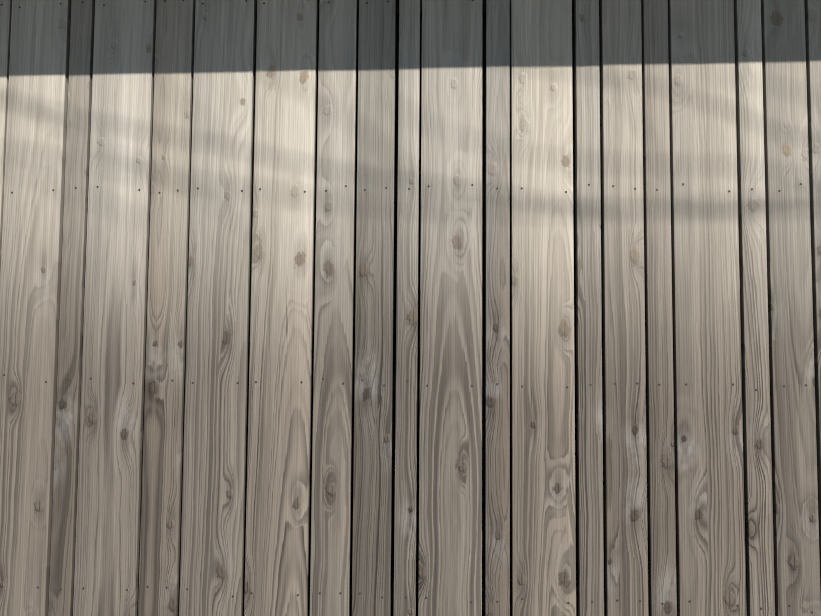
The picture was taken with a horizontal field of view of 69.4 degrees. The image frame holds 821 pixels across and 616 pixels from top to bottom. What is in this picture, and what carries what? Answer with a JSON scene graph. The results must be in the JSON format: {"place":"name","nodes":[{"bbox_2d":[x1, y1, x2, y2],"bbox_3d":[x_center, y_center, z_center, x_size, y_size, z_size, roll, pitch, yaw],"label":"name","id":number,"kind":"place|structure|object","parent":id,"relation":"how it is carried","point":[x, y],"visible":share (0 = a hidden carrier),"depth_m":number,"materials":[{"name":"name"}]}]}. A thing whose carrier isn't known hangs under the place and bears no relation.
{"place":"outdoors","nodes":[
{"label":"outdoors","id":0,"kind":"place"},
{"label":"ground","id":1,"kind":"structure","parent":0,"visible":0},
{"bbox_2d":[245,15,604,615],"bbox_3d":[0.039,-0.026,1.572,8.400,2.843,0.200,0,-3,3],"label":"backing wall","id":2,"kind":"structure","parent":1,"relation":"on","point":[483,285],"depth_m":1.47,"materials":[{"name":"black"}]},
{"bbox_2d":[0,0,11,272],"bbox_3d":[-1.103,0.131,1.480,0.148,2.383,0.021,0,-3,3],"label":"cladding board","id":3,"kind":"object","parent":2,"relation":"attached to","point":[5,20],"depth_m":1.50,"materials":[{"name":"beige wood"}]},
{"bbox_2d":[0,0,71,615],"bbox_3d":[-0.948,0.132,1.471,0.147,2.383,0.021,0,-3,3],"label":"cladding board","id":4,"kind":"object","parent":2,"relation":"attached to","point":[32,239],"visible":1,"depth_m":1.47,"materials":[{"name":"beige wood"}]},
{"bbox_2d":[48,0,94,615],"bbox_3d":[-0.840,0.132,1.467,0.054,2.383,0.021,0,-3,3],"label":"cladding board","id":5,"kind":"object","parent":2,"relation":"attached to","point":[66,450],"visible":1,"depth_m":1.46,"materials":[{"name":"grey wood"}]},
{"bbox_2d":[73,0,156,615],"bbox_3d":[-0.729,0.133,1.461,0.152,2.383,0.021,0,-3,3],"label":"cladding board","id":6,"kind":"object","parent":2,"relation":"attached to","point":[108,530],"visible":1,"depth_m":1.46,"materials":[{"name":"beige wood"}]},
{"bbox_2d":[138,0,195,615],"bbox_3d":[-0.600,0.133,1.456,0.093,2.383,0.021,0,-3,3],"label":"cladding board","id":7,"kind":"object","parent":2,"relation":"attached to","point":[162,489],"visible":1,"depth_m":1.45,"materials":[{"name":"grey wood"}]},
{"bbox_2d":[179,0,256,615],"bbox_3d":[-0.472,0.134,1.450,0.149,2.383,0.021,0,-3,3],"label":"cladding board","id":8,"kind":"object","parent":2,"relation":"attached to","point":[212,570],"visible":1,"depth_m":1.45,"materials":[{"name":"beige wood"}]},
{"bbox_2d":[244,0,317,615],"bbox_3d":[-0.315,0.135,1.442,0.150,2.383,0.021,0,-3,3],"label":"cladding board","id":9,"kind":"object","parent":2,"relation":"attached to","point":[279,454],"visible":1,"depth_m":1.44,"materials":[{"name":"beige wood"}]},
{"bbox_2d":[310,0,357,615],"bbox_3d":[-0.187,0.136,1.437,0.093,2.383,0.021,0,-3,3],"label":"cladding board","id":10,"kind":"object","parent":2,"relation":"attached to","point":[330,568],"visible":1,"depth_m":1.43,"materials":[{"name":"grey wood"}]},
{"bbox_2d":[352,0,395,615],"bbox_3d":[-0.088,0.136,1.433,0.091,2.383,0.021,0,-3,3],"label":"cladding board","id":11,"kind":"object","parent":2,"relation":"attached to","point":[372,490],"visible":1,"depth_m":1.43,"materials":[{"name":"grey wood"}]},
{"bbox_2d":[394,0,419,615],"bbox_3d":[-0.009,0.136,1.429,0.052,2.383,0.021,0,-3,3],"label":"cladding board","id":12,"kind":"object","parent":2,"relation":"attached to","point":[405,514],"visible":1,"depth_m":1.43,"materials":[{"name":"grey wood"}]},
{"bbox_2d":[1,0,812,612],"bbox_3d":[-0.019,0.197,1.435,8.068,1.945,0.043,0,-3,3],"label":"nails","id":13,"kind":"object","parent":2,"relation":"attached to","point":[407,380],"visible":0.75,"depth_m":1.42,"materials":[{"name":"grey metal"}]},
{"bbox_2d":[244,0,604,608],"bbox_3d":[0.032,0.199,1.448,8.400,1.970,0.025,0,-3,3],"label":"wall battens","id":14,"kind":"object","parent":2,"relation":"attached to","point":[483,373],"depth_m":1.44,"materials":[{"name":"grey wood"}]},
{"bbox_2d":[418,0,481,615],"bbox_3d":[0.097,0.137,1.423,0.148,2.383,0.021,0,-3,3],"label":"cladding board","id":15,"kind":"object","parent":2,"relation":"attached to","point":[450,503],"visible":1,"depth_m":1.42,"materials":[{"name":"grey wood"}]},
{"bbox_2d":[485,0,509,615],"bbox_3d":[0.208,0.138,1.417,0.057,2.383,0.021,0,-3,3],"label":"cladding board","id":16,"kind":"object","parent":2,"relation":"attached to","point":[497,370],"visible":1,"depth_m":1.41,"materials":[{"name":"grey wood"}]},
{"bbox_2d":[510,0,575,615],"bbox_3d":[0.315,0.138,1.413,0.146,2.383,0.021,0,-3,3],"label":"cladding board","id":17,"kind":"object","parent":2,"relation":"attached to","point":[543,550],"visible":1,"depth_m":1.41,"materials":[{"name":"grey wood"}]},
{"bbox_2d":[574,0,603,615],"bbox_3d":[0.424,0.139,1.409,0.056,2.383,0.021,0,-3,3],"label":"cladding board","id":18,"kind":"object","parent":2,"relation":"attached to","point":[590,566],"visible":1,"depth_m":1.41,"materials":[{"name":"grey wood"}]},
{"bbox_2d":[600,0,647,615],"bbox_3d":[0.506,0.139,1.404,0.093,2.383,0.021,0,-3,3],"label":"cladding board","id":19,"kind":"object","parent":2,"relation":"attached to","point":[625,475],"visible":1,"depth_m":1.40,"materials":[{"name":"grey wood"}]},
{"bbox_2d":[641,0,676,615],"bbox_3d":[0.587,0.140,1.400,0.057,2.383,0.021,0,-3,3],"label":"cladding board","id":20,"kind":"object","parent":2,"relation":"attached to","point":[661,529],"visible":1,"depth_m":1.40,"materials":[{"name":"grey wood"}]},
{"bbox_2d":[668,0,746,615],"bbox_3d":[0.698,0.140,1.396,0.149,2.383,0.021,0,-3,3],"label":"cladding board","id":21,"kind":"object","parent":2,"relation":"attached to","point":[709,512],"visible":1,"depth_m":1.39,"materials":[{"name":"grey wood"}]},
{"bbox_2d":[734,0,774,615],"bbox_3d":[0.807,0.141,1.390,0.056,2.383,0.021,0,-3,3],"label":"cladding board","id":22,"kind":"object","parent":2,"relation":"attached to","point":[758,515],"visible":1,"depth_m":1.39,"materials":[{"name":"grey wood"}]},
{"bbox_2d":[761,0,820,615],"bbox_3d":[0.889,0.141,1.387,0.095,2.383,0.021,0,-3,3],"label":"cladding board","id":23,"kind":"object","parent":2,"relation":"attached to","point":[793,439],"visible":1,"depth_m":1.38,"materials":[{"name":"grey wood"}]},
{"bbox_2d":[804,0,820,594],"bbox_3d":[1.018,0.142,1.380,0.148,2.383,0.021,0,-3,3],"label":"cladding board","id":24,"kind":"object","parent":2,"relation":"attached to","point":[813,37],"visible":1,"depth_m":1.40,"materials":[{"name":"beige wood"}]}
]}

